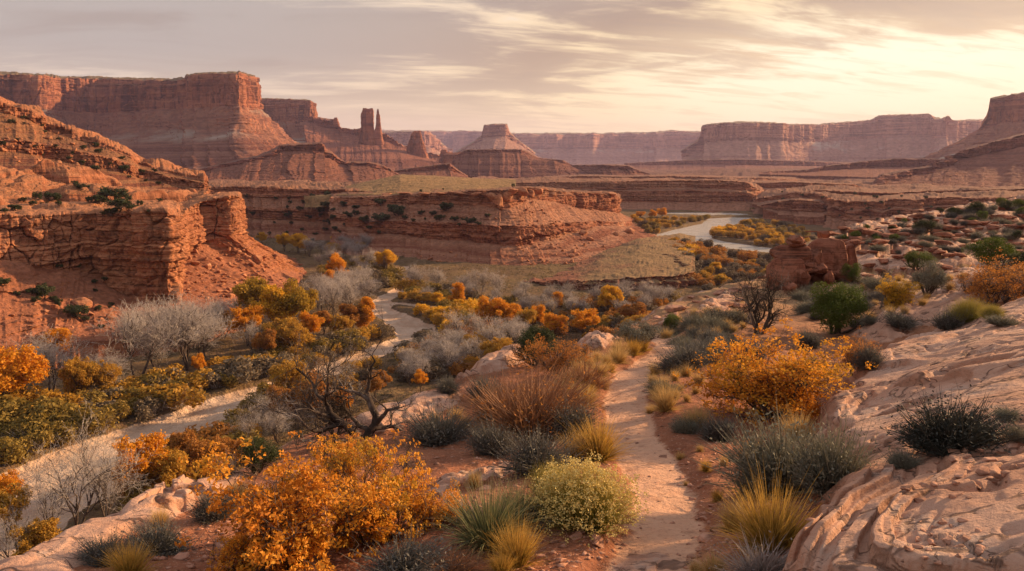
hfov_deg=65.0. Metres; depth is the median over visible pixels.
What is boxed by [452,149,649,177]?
table mesa
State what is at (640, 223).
saltbush
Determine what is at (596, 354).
grass tuft
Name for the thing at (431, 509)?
scrub oak
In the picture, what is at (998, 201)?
juniper bush
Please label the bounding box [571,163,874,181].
plateau terrain
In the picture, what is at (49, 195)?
juniper bush
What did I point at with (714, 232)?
willow shrub
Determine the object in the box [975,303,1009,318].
rabbitbrush
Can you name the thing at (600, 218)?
promontory
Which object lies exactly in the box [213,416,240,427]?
willow shrub
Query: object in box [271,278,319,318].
cottonwood tree
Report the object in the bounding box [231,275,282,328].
cottonwood tree
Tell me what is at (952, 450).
stone
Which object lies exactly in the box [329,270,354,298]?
bare tree
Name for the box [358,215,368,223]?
juniper bush
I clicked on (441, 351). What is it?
bare tree
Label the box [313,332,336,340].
saltbush
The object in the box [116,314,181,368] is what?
bare tree
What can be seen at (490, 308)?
cottonwood tree
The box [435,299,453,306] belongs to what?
willow shrub
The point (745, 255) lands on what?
sumac shrub
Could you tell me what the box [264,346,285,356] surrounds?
willow shrub
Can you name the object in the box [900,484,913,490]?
stone
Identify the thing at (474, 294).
saltbush
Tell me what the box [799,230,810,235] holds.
willow shrub
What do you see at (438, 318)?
willow shrub
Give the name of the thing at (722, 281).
willow shrub
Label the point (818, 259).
crag block
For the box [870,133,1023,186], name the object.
redbed terrace
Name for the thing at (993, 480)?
stone
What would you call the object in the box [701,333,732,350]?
sagebrush
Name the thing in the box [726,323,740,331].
grass tuft
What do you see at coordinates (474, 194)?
sandstone block
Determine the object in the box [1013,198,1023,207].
juniper bush
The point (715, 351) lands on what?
sagebrush
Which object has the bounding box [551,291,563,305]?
poplar tree
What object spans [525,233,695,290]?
grassy bench
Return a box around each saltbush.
[76,383,109,395]
[76,400,120,409]
[102,386,126,399]
[132,395,167,422]
[141,367,180,385]
[199,369,232,389]
[204,359,230,373]
[219,355,261,384]
[239,412,269,425]
[246,347,269,356]
[250,361,262,379]
[252,353,292,377]
[266,351,293,357]
[300,345,327,355]
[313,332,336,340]
[318,348,335,358]
[341,335,368,350]
[357,367,377,379]
[367,268,382,278]
[368,283,382,291]
[371,276,389,287]
[374,323,395,338]
[392,336,424,352]
[393,362,418,382]
[411,328,438,339]
[415,358,437,367]
[416,355,450,364]
[423,363,450,380]
[442,282,458,290]
[460,346,483,357]
[463,291,480,300]
[498,327,521,343]
[571,325,588,331]
[593,296,610,311]
[606,314,624,328]
[622,293,639,302]
[632,302,657,311]
[636,220,647,225]
[660,297,673,304]
[682,251,694,255]
[689,267,700,274]
[693,260,704,267]
[695,252,712,260]
[699,238,713,247]
[700,258,714,266]
[701,283,712,289]
[706,284,716,289]
[710,267,726,274]
[723,276,749,284]
[724,270,748,280]
[726,249,741,256]
[729,264,747,271]
[745,265,763,274]
[746,272,765,280]
[755,258,769,268]
[757,253,773,260]
[758,234,772,239]
[777,220,785,225]
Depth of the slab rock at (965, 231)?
77.13 m
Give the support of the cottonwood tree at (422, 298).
on the ground at (404, 321)
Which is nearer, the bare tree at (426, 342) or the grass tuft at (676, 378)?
the grass tuft at (676, 378)
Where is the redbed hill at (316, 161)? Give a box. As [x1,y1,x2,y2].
[198,142,398,181]
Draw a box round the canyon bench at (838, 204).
[751,178,1023,228]
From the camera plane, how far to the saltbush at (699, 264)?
255.78 m
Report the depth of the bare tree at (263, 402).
104.82 m
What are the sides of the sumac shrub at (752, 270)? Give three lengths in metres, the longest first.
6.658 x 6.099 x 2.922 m
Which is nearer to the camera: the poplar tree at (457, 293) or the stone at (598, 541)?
the stone at (598, 541)
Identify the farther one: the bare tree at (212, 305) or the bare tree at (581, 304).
the bare tree at (581, 304)
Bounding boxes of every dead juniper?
[242,306,428,456]
[283,370,365,437]
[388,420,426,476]
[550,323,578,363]
[713,256,796,333]
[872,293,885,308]
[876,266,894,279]
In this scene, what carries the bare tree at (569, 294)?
on the ground at (404, 321)
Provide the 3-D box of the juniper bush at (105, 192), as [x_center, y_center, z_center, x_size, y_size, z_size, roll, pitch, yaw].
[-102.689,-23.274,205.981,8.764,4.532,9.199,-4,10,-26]
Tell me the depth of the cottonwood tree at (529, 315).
158.10 m
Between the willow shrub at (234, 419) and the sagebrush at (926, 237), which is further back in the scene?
the willow shrub at (234, 419)
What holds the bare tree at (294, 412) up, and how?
on the ground at (404, 321)
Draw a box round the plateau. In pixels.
[382,130,700,164]
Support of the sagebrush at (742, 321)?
on the ridge terrain at (878, 515)
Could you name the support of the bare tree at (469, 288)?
on the ground at (404, 321)
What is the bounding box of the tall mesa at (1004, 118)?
[923,92,1023,158]
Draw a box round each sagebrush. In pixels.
[56,517,157,567]
[108,508,212,558]
[181,484,249,526]
[210,449,239,476]
[342,517,469,570]
[393,396,489,449]
[409,535,488,570]
[429,374,464,395]
[439,493,492,538]
[457,410,529,458]
[460,370,502,402]
[484,419,589,483]
[521,504,560,527]
[521,514,554,533]
[535,389,606,438]
[541,356,629,392]
[632,376,685,397]
[638,335,720,374]
[655,319,681,336]
[657,333,695,344]
[661,331,732,364]
[662,412,703,434]
[668,332,707,348]
[673,307,713,331]
[678,322,711,338]
[688,406,738,441]
[691,311,735,328]
[691,386,848,502]
[692,323,728,343]
[698,301,747,323]
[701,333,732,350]
[708,524,791,570]
[713,320,742,332]
[713,330,749,345]
[719,330,737,339]
[720,438,787,501]
[724,308,753,323]
[728,336,770,362]
[777,401,889,511]
[785,287,812,301]
[787,295,815,315]
[791,327,826,349]
[798,282,816,292]
[802,312,822,319]
[837,281,861,291]
[845,336,894,371]
[847,315,865,327]
[855,271,902,290]
[856,314,878,324]
[858,276,876,283]
[862,236,884,244]
[863,298,876,309]
[864,288,887,301]
[865,243,890,251]
[871,303,924,331]
[874,295,906,305]
[875,376,1023,457]
[875,443,933,469]
[883,238,898,243]
[888,234,910,241]
[891,220,907,227]
[898,227,911,233]
[909,259,949,296]
[911,227,926,233]
[911,238,933,246]
[914,233,941,241]
[923,213,936,218]
[925,302,972,330]
[929,221,946,228]
[936,244,956,252]
[943,210,961,217]
[948,217,960,223]
[950,245,966,253]
[956,236,972,242]
[957,206,977,214]
[960,212,989,219]
[966,231,986,238]
[975,206,997,214]
[980,311,1022,325]
[985,203,997,210]
[985,230,998,233]
[987,231,1005,238]
[989,403,1023,423]
[991,216,1011,224]
[997,421,1023,442]
[998,225,1016,234]
[1000,230,1017,239]
[1005,204,1023,210]
[1009,208,1023,216]
[1015,220,1023,225]
[1015,245,1023,249]
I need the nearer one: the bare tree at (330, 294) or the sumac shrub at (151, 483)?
the sumac shrub at (151, 483)
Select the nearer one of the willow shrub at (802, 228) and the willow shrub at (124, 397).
the willow shrub at (124, 397)
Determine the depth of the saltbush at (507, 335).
149.24 m
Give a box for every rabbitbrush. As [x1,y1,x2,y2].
[517,449,652,548]
[523,457,572,503]
[940,296,988,322]
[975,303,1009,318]
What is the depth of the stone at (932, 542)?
5.09 m
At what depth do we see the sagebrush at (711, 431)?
12.01 m
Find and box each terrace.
[759,158,943,179]
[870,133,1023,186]
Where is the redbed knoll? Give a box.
[394,163,469,177]
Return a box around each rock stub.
[332,117,339,126]
[943,116,953,121]
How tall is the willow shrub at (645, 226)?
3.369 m
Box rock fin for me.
[441,152,460,165]
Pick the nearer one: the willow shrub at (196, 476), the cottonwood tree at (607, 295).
the willow shrub at (196, 476)
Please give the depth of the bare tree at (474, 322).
150.29 m
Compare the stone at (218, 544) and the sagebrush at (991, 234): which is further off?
the sagebrush at (991, 234)
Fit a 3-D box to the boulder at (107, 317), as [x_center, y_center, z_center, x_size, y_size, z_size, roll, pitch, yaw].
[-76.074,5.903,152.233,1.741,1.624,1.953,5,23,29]
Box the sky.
[0,0,1023,133]
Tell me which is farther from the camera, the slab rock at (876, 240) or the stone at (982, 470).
the slab rock at (876, 240)
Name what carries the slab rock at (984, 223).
on the ridge terrain at (878, 515)
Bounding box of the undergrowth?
[1,211,787,514]
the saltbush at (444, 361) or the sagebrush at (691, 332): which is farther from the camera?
the saltbush at (444, 361)
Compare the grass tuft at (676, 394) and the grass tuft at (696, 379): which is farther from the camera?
the grass tuft at (696, 379)
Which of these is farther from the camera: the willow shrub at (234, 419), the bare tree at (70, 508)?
the willow shrub at (234, 419)
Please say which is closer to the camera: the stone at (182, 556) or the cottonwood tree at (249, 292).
the stone at (182, 556)
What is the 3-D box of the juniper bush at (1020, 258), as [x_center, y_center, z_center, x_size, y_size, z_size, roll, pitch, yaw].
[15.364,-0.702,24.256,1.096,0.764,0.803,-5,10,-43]
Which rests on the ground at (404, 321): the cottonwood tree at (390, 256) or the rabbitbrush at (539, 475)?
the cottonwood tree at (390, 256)
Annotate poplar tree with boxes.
[355,296,375,328]
[446,282,466,300]
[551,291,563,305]
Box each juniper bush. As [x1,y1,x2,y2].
[0,277,9,286]
[7,203,21,210]
[25,288,34,294]
[29,200,37,205]
[30,296,41,303]
[32,192,42,200]
[33,283,54,299]
[43,191,61,200]
[54,298,62,305]
[62,304,91,317]
[74,182,90,190]
[85,196,92,201]
[90,165,99,169]
[90,192,107,204]
[93,305,101,310]
[95,186,128,200]
[99,206,119,215]
[105,198,131,210]
[118,164,132,170]
[127,204,137,208]
[229,435,283,478]
[282,211,291,217]
[316,207,324,213]
[320,201,329,207]
[343,211,356,217]
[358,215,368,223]
[363,212,391,223]
[374,198,385,205]
[387,204,404,215]
[434,214,445,219]
[437,201,453,211]
[448,216,459,221]
[461,217,471,222]
[502,324,558,367]
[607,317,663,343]
[662,313,682,329]
[809,280,881,336]
[839,262,861,283]
[849,230,860,236]
[889,233,900,239]
[899,250,937,270]
[911,218,938,234]
[936,207,944,212]
[945,206,962,214]
[961,236,1020,271]
[963,201,989,211]
[976,210,988,219]
[995,197,1006,205]
[999,200,1013,210]
[1009,250,1023,269]
[1010,230,1023,238]
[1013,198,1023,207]
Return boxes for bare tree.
[0,496,35,557]
[1,323,104,389]
[4,455,79,521]
[26,403,164,525]
[44,418,157,516]
[73,345,136,382]
[83,296,215,377]
[112,307,154,339]
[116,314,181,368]
[136,285,231,370]
[155,300,201,325]
[161,317,210,361]
[175,309,242,358]
[191,305,218,344]
[192,295,234,321]
[203,298,246,338]
[219,391,267,436]
[228,317,260,349]
[252,396,274,419]
[254,407,293,442]
[256,393,293,439]
[283,392,314,428]
[299,275,349,310]
[300,237,316,256]
[308,274,328,294]
[310,345,358,390]
[311,253,323,264]
[313,277,344,315]
[318,243,339,254]
[319,275,339,302]
[322,248,342,257]
[328,271,367,303]
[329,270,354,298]
[330,281,359,303]
[331,267,346,277]
[334,233,346,240]
[335,238,355,256]
[339,265,369,291]
[341,234,357,244]
[347,244,361,255]
[350,254,361,263]
[350,272,381,296]
[352,241,367,256]
[353,262,376,280]
[356,233,374,248]
[356,260,369,268]
[359,246,376,261]
[371,252,391,267]
[393,347,412,362]
[396,264,430,285]
[397,344,436,367]
[397,357,427,384]
[402,345,438,361]
[408,333,438,352]
[408,355,430,373]
[418,284,434,304]
[423,327,462,342]
[425,264,453,283]
[427,334,464,362]
[428,330,464,350]
[435,340,472,376]
[441,309,471,334]
[446,329,467,345]
[450,274,473,291]
[454,336,496,360]
[459,265,490,295]
[461,311,491,334]
[465,283,485,294]
[474,317,512,342]
[474,338,483,358]
[484,269,506,296]
[486,313,528,336]
[492,287,503,296]
[498,318,528,343]
[502,317,529,336]
[511,285,529,301]
[515,295,535,308]
[519,280,532,294]
[525,291,548,308]
[537,283,562,299]
[544,297,560,313]
[559,281,575,292]
[561,289,577,302]
[561,295,594,310]
[562,298,578,308]
[585,279,602,297]
[611,299,630,309]
[615,278,635,294]
[620,283,634,298]
[633,279,658,297]
[637,289,653,306]
[648,284,669,300]
[648,290,660,300]
[659,284,679,297]
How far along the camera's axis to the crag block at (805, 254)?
40.06 m
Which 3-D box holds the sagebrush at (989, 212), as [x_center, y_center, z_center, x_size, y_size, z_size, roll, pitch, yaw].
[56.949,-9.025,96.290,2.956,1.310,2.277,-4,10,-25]
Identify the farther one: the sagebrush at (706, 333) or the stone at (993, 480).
the sagebrush at (706, 333)
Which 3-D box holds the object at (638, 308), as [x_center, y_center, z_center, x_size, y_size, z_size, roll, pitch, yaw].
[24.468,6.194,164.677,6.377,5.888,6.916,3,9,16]
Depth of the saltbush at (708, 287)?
210.28 m
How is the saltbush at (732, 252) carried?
on the ground at (404, 321)
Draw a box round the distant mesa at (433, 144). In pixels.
[382,130,452,154]
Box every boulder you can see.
[71,297,92,308]
[105,311,116,319]
[186,261,199,265]
[253,255,262,264]
[579,230,587,235]
[624,227,634,233]
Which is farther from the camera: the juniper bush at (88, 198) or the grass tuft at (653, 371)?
the juniper bush at (88, 198)
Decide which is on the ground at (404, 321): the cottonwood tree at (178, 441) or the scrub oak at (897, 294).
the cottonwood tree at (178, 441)
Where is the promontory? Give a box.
[328,186,656,265]
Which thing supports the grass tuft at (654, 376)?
on the ridge terrain at (878, 515)
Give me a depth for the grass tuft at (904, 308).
22.09 m
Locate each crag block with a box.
[766,256,805,292]
[769,245,817,268]
[784,282,796,294]
[785,235,814,246]
[794,268,811,288]
[801,230,831,237]
[808,238,851,283]
[808,263,826,285]
[811,248,823,264]
[822,270,835,286]
[845,241,857,275]
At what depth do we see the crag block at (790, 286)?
38.26 m
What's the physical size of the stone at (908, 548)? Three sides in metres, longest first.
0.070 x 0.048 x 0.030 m
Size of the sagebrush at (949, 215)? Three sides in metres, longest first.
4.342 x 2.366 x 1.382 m
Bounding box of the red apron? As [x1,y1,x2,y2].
[624,159,852,169]
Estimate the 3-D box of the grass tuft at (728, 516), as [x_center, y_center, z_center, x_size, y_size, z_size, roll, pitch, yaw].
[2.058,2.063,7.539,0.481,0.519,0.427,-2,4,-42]
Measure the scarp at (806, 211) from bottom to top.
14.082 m
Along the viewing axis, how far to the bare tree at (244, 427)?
95.34 m
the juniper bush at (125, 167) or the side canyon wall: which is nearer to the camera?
the juniper bush at (125, 167)
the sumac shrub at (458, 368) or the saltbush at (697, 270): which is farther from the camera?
the saltbush at (697, 270)
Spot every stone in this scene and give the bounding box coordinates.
[172,552,190,560]
[203,263,211,269]
[215,537,227,548]
[226,293,234,297]
[477,485,489,490]
[535,553,546,559]
[566,531,582,539]
[591,534,603,548]
[686,553,696,558]
[697,532,713,542]
[707,524,723,532]
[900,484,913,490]
[903,545,913,551]
[911,543,922,548]
[914,497,925,502]
[915,536,920,541]
[927,538,936,545]
[937,518,946,524]
[943,535,952,543]
[948,448,959,452]
[949,455,960,462]
[949,492,962,498]
[951,480,959,484]
[955,472,964,478]
[957,518,967,522]
[960,534,970,541]
[974,546,983,554]
[975,466,989,475]
[982,457,996,461]
[986,477,1001,482]
[1000,470,1012,476]
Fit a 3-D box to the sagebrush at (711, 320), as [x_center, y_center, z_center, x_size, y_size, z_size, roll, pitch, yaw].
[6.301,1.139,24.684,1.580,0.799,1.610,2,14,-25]
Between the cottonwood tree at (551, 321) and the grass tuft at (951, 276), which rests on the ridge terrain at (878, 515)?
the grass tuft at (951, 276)
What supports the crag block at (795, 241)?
on the crag block at (805, 254)
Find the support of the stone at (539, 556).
on the ridge terrain at (878, 515)
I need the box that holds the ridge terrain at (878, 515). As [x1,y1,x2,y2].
[0,195,1023,570]
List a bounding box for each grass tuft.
[88,523,170,570]
[146,501,175,528]
[219,477,251,498]
[416,452,560,566]
[427,407,443,422]
[446,401,468,420]
[460,412,472,428]
[466,469,485,490]
[476,511,563,570]
[478,467,553,528]
[484,543,521,570]
[555,422,599,459]
[559,406,638,465]
[561,370,581,397]
[568,377,609,407]
[570,352,590,372]
[581,351,600,368]
[588,355,615,377]
[591,346,602,361]
[598,347,616,364]
[600,374,611,389]
[603,360,618,372]
[606,340,634,363]
[607,331,633,354]
[624,336,646,356]
[637,336,655,351]
[642,403,655,413]
[646,358,662,374]
[646,372,658,383]
[646,376,687,413]
[646,382,667,398]
[656,367,672,382]
[660,324,673,338]
[668,386,682,400]
[669,369,684,382]
[672,394,721,433]
[674,450,685,460]
[679,361,694,376]
[681,393,690,401]
[687,380,704,393]
[687,554,706,570]
[688,305,702,316]
[688,369,704,383]
[694,443,704,452]
[694,547,731,570]
[696,459,714,472]
[701,450,817,562]
[708,488,725,501]
[709,326,723,332]
[710,477,746,533]
[718,455,729,466]
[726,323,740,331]
[738,320,747,327]
[773,404,820,440]
[885,306,896,314]
[895,273,904,281]
[898,304,913,314]
[914,295,927,305]
[922,291,929,298]
[943,282,956,290]
[946,270,955,280]
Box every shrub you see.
[0,383,31,399]
[0,393,27,403]
[0,396,35,416]
[0,400,19,418]
[0,415,27,435]
[0,418,13,434]
[0,421,31,439]
[0,436,19,441]
[0,437,32,465]
[5,385,42,402]
[6,405,60,437]
[7,403,38,417]
[9,413,54,439]
[11,528,62,555]
[14,433,33,452]
[18,397,65,415]
[24,402,78,434]
[24,429,54,454]
[31,395,74,411]
[36,387,92,408]
[39,421,81,444]
[48,403,77,423]
[59,403,119,436]
[62,382,99,395]
[75,389,107,403]
[87,380,116,392]
[99,382,136,392]
[102,399,130,421]
[108,386,144,398]
[108,391,135,400]
[112,473,164,496]
[117,375,146,387]
[118,480,171,509]
[125,397,141,415]
[132,369,167,386]
[138,382,208,410]
[141,384,177,407]
[142,469,192,492]
[147,363,185,380]
[164,378,187,385]
[169,367,186,380]
[171,430,207,440]
[176,367,214,393]
[176,459,220,480]
[184,420,237,440]
[207,355,234,366]
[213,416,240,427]
[214,370,238,386]
[220,408,250,419]
[221,432,250,466]
[229,427,259,440]
[231,421,262,437]
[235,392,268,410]
[244,354,271,358]
[256,382,278,395]
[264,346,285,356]
[270,340,289,351]
[278,339,301,350]
[286,346,323,357]
[291,355,304,363]
[292,342,308,347]
[299,352,316,365]
[301,332,315,347]
[304,353,328,365]
[305,369,322,380]
[309,337,331,349]
[316,264,334,272]
[326,329,342,339]
[326,336,348,348]
[331,342,342,354]
[333,337,365,353]
[335,328,361,338]
[338,371,358,379]
[339,360,362,373]
[340,375,358,392]
[343,328,370,340]
[348,260,364,267]
[357,324,381,339]
[359,355,383,368]
[368,260,379,268]
[377,265,389,269]
[381,271,395,279]
[384,266,406,274]
[387,362,401,373]
[388,278,398,286]
[392,273,406,281]
[393,278,419,290]
[394,346,424,361]
[397,291,406,298]
[403,285,422,296]
[405,288,421,300]
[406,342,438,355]
[412,303,429,315]
[422,309,432,318]
[424,282,441,291]
[429,306,449,320]
[430,305,463,319]
[432,311,455,326]
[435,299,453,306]
[437,290,451,298]
[437,319,458,331]
[442,322,472,333]
[446,360,476,375]
[449,345,620,443]
[451,358,560,429]
[456,297,477,308]
[456,308,473,313]
[456,354,479,363]
[457,309,483,323]
[462,327,477,335]
[468,316,492,327]
[469,302,479,310]
[475,354,619,420]
[502,294,518,304]
[507,330,597,375]
[514,301,537,310]
[543,323,568,334]
[558,310,571,315]
[562,301,570,310]
[579,294,596,307]
[579,298,599,308]
[586,321,608,330]
[588,325,618,335]
[598,314,610,324]
[604,309,617,317]
[614,312,629,318]
[627,296,651,303]
[633,217,642,222]
[641,223,649,228]
[644,228,652,232]
[647,220,659,225]
[648,298,668,307]
[651,224,660,228]
[651,228,660,233]
[663,222,671,227]
[666,290,680,299]
[674,221,682,225]
[676,240,692,243]
[684,243,699,250]
[685,272,702,284]
[687,216,697,221]
[688,247,708,254]
[690,241,703,246]
[695,215,703,220]
[697,275,715,285]
[699,270,711,277]
[700,245,726,254]
[700,255,721,260]
[702,214,710,219]
[703,265,715,274]
[708,273,731,284]
[709,228,720,236]
[711,226,723,231]
[714,256,733,265]
[722,231,732,236]
[724,226,736,230]
[730,230,740,237]
[735,260,751,265]
[736,232,747,238]
[736,250,757,260]
[738,268,756,276]
[739,219,751,224]
[743,228,754,234]
[744,235,756,239]
[749,218,764,223]
[754,239,766,245]
[755,225,765,230]
[755,229,765,235]
[763,238,770,243]
[764,229,776,237]
[768,232,778,237]
[770,219,778,224]
[770,237,784,244]
[775,227,787,233]
[783,232,793,237]
[790,228,799,232]
[795,226,805,230]
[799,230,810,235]
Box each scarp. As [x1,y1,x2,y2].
[544,174,797,180]
[752,180,861,190]
[757,198,827,224]
[801,186,1023,195]
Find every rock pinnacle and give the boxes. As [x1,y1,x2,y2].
[374,109,383,144]
[439,149,447,162]
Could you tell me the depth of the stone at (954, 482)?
6.07 m
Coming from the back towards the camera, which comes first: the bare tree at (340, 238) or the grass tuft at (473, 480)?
the bare tree at (340, 238)
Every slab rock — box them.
[664,305,686,311]
[713,289,725,294]
[719,301,733,306]
[728,287,742,292]
[733,302,746,307]
[830,231,841,235]
[837,226,849,229]
[847,236,865,241]
[847,239,861,244]
[856,250,867,253]
[862,229,882,235]
[862,263,875,266]
[871,239,889,243]
[874,240,884,243]
[878,258,888,262]
[882,233,893,237]
[888,228,899,232]
[892,255,903,258]
[895,217,910,220]
[897,232,910,235]
[907,213,929,218]
[910,241,930,247]
[927,247,938,251]
[933,232,954,237]
[933,249,945,253]
[934,240,954,246]
[940,264,952,268]
[942,225,957,229]
[942,253,956,256]
[943,218,957,223]
[954,252,966,256]
[958,220,981,224]
[961,229,973,232]
[978,220,991,225]
[985,224,1002,229]
[990,214,1011,219]
[1009,223,1023,228]
[1011,242,1023,245]
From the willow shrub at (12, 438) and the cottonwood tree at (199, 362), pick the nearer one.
the willow shrub at (12, 438)
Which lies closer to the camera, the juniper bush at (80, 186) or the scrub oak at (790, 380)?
the scrub oak at (790, 380)
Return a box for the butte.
[456,123,540,157]
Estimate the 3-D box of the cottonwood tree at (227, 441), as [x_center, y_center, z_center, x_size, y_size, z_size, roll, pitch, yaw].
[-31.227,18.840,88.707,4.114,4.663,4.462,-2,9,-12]
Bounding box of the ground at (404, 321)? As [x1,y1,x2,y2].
[0,209,837,560]
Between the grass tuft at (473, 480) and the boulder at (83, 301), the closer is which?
the grass tuft at (473, 480)
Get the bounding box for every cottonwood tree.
[0,344,51,394]
[0,469,25,494]
[0,480,32,535]
[6,517,60,552]
[38,327,73,351]
[57,355,93,391]
[80,361,108,385]
[82,360,122,388]
[110,430,169,485]
[144,446,188,483]
[165,429,200,459]
[183,437,231,470]
[191,353,206,370]
[210,435,243,460]
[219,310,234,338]
[227,305,264,345]
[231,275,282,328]
[250,284,296,323]
[250,328,276,354]
[256,232,267,243]
[257,316,298,341]
[266,359,308,389]
[267,385,297,428]
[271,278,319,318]
[274,232,290,251]
[278,322,309,346]
[287,233,306,252]
[292,379,335,422]
[298,237,310,253]
[298,310,325,336]
[309,309,333,334]
[322,269,334,278]
[325,252,346,273]
[325,313,355,330]
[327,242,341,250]
[336,386,352,408]
[338,304,367,328]
[360,369,392,402]
[374,249,397,269]
[411,368,428,391]
[414,291,431,303]
[429,292,445,302]
[452,298,467,303]
[462,332,487,348]
[474,295,505,324]
[478,336,512,354]
[497,301,522,321]
[514,307,537,326]
[530,304,545,326]
[544,312,568,334]
[570,308,600,333]
[597,284,624,310]
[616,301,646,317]
[621,314,646,325]
[636,211,645,216]
[648,210,657,216]
[656,208,666,216]
[709,262,721,268]
[714,274,725,284]
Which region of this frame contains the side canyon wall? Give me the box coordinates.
[208,179,370,240]
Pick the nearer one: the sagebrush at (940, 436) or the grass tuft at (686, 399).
the sagebrush at (940, 436)
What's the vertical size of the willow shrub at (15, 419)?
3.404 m
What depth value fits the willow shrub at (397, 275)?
228.84 m
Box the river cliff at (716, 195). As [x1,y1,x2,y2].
[472,175,764,212]
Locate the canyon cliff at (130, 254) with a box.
[0,191,306,369]
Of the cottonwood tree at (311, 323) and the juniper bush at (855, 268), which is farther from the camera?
the cottonwood tree at (311, 323)
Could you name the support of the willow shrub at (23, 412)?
on the ground at (404, 321)
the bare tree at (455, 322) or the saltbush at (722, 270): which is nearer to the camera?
the bare tree at (455, 322)
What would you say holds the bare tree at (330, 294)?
on the ground at (404, 321)
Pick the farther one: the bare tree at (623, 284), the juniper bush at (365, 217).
the juniper bush at (365, 217)
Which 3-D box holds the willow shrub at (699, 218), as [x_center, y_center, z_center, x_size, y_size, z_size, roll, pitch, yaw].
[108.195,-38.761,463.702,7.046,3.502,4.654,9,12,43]
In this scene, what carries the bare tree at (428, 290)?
on the ground at (404, 321)
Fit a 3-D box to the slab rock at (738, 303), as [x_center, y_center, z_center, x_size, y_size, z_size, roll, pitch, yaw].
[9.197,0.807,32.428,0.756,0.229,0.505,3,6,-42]
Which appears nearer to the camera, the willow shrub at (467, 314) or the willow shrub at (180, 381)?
the willow shrub at (180, 381)
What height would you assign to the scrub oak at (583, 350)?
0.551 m
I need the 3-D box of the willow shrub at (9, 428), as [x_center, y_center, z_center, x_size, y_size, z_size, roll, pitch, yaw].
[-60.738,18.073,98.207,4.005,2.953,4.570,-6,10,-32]
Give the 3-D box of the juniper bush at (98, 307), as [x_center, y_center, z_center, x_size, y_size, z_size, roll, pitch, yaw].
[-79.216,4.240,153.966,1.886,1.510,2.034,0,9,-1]
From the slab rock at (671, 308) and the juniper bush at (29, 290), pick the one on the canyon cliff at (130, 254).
the juniper bush at (29, 290)
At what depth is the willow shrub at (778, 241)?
329.42 m
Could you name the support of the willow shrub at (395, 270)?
on the ground at (404, 321)
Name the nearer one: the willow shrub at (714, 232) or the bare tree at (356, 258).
the bare tree at (356, 258)
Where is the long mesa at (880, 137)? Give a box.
[681,113,983,162]
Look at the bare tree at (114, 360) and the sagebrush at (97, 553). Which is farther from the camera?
the bare tree at (114, 360)
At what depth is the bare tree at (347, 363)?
117.31 m
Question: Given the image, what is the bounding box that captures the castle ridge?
[304,116,440,170]
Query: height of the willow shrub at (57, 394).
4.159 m
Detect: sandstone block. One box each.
[418,192,430,195]
[444,192,466,195]
[471,192,481,196]
[481,192,495,200]
[493,194,503,206]
[502,191,511,201]
[508,189,517,196]
[516,187,527,195]
[528,190,535,197]
[534,188,542,193]
[588,191,604,194]
[602,192,615,196]
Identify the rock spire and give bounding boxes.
[358,108,374,144]
[406,131,428,158]
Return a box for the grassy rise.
[304,174,515,207]
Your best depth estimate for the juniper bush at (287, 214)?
374.61 m
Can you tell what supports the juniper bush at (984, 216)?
on the ridge terrain at (878, 515)
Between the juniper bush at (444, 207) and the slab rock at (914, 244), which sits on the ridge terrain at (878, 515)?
the slab rock at (914, 244)
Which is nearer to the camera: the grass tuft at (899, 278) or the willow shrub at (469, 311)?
the grass tuft at (899, 278)
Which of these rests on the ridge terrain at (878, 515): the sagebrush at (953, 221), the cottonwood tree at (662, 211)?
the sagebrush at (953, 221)
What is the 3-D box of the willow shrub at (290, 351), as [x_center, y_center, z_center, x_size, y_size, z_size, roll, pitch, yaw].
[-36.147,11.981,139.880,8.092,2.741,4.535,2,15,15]
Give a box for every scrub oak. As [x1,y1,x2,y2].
[174,430,406,570]
[207,489,316,570]
[306,425,441,556]
[308,425,366,490]
[387,477,469,535]
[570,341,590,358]
[672,318,877,431]
[839,327,885,375]
[874,268,922,309]
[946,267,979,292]
[962,247,1023,306]
[987,255,1023,295]
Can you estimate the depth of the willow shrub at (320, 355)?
137.31 m
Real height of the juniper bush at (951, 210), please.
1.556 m
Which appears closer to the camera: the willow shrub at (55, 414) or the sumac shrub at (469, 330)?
the willow shrub at (55, 414)
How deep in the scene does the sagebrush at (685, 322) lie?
25.25 m
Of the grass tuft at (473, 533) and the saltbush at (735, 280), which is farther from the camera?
the saltbush at (735, 280)
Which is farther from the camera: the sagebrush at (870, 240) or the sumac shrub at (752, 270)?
the sumac shrub at (752, 270)
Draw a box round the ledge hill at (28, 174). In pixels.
[0,96,212,205]
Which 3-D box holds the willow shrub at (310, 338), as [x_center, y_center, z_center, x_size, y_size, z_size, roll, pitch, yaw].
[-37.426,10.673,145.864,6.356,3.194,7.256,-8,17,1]
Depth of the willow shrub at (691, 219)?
452.82 m
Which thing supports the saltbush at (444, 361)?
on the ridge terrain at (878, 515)
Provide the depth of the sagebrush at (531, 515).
7.80 m
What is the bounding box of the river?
[657,212,771,251]
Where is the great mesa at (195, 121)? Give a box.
[0,70,297,169]
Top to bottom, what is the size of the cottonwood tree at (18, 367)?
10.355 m
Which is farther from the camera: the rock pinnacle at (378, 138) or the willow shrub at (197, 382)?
the rock pinnacle at (378, 138)
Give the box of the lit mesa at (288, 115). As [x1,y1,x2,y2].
[261,98,317,142]
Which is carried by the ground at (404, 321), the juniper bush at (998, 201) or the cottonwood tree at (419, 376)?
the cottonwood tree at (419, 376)

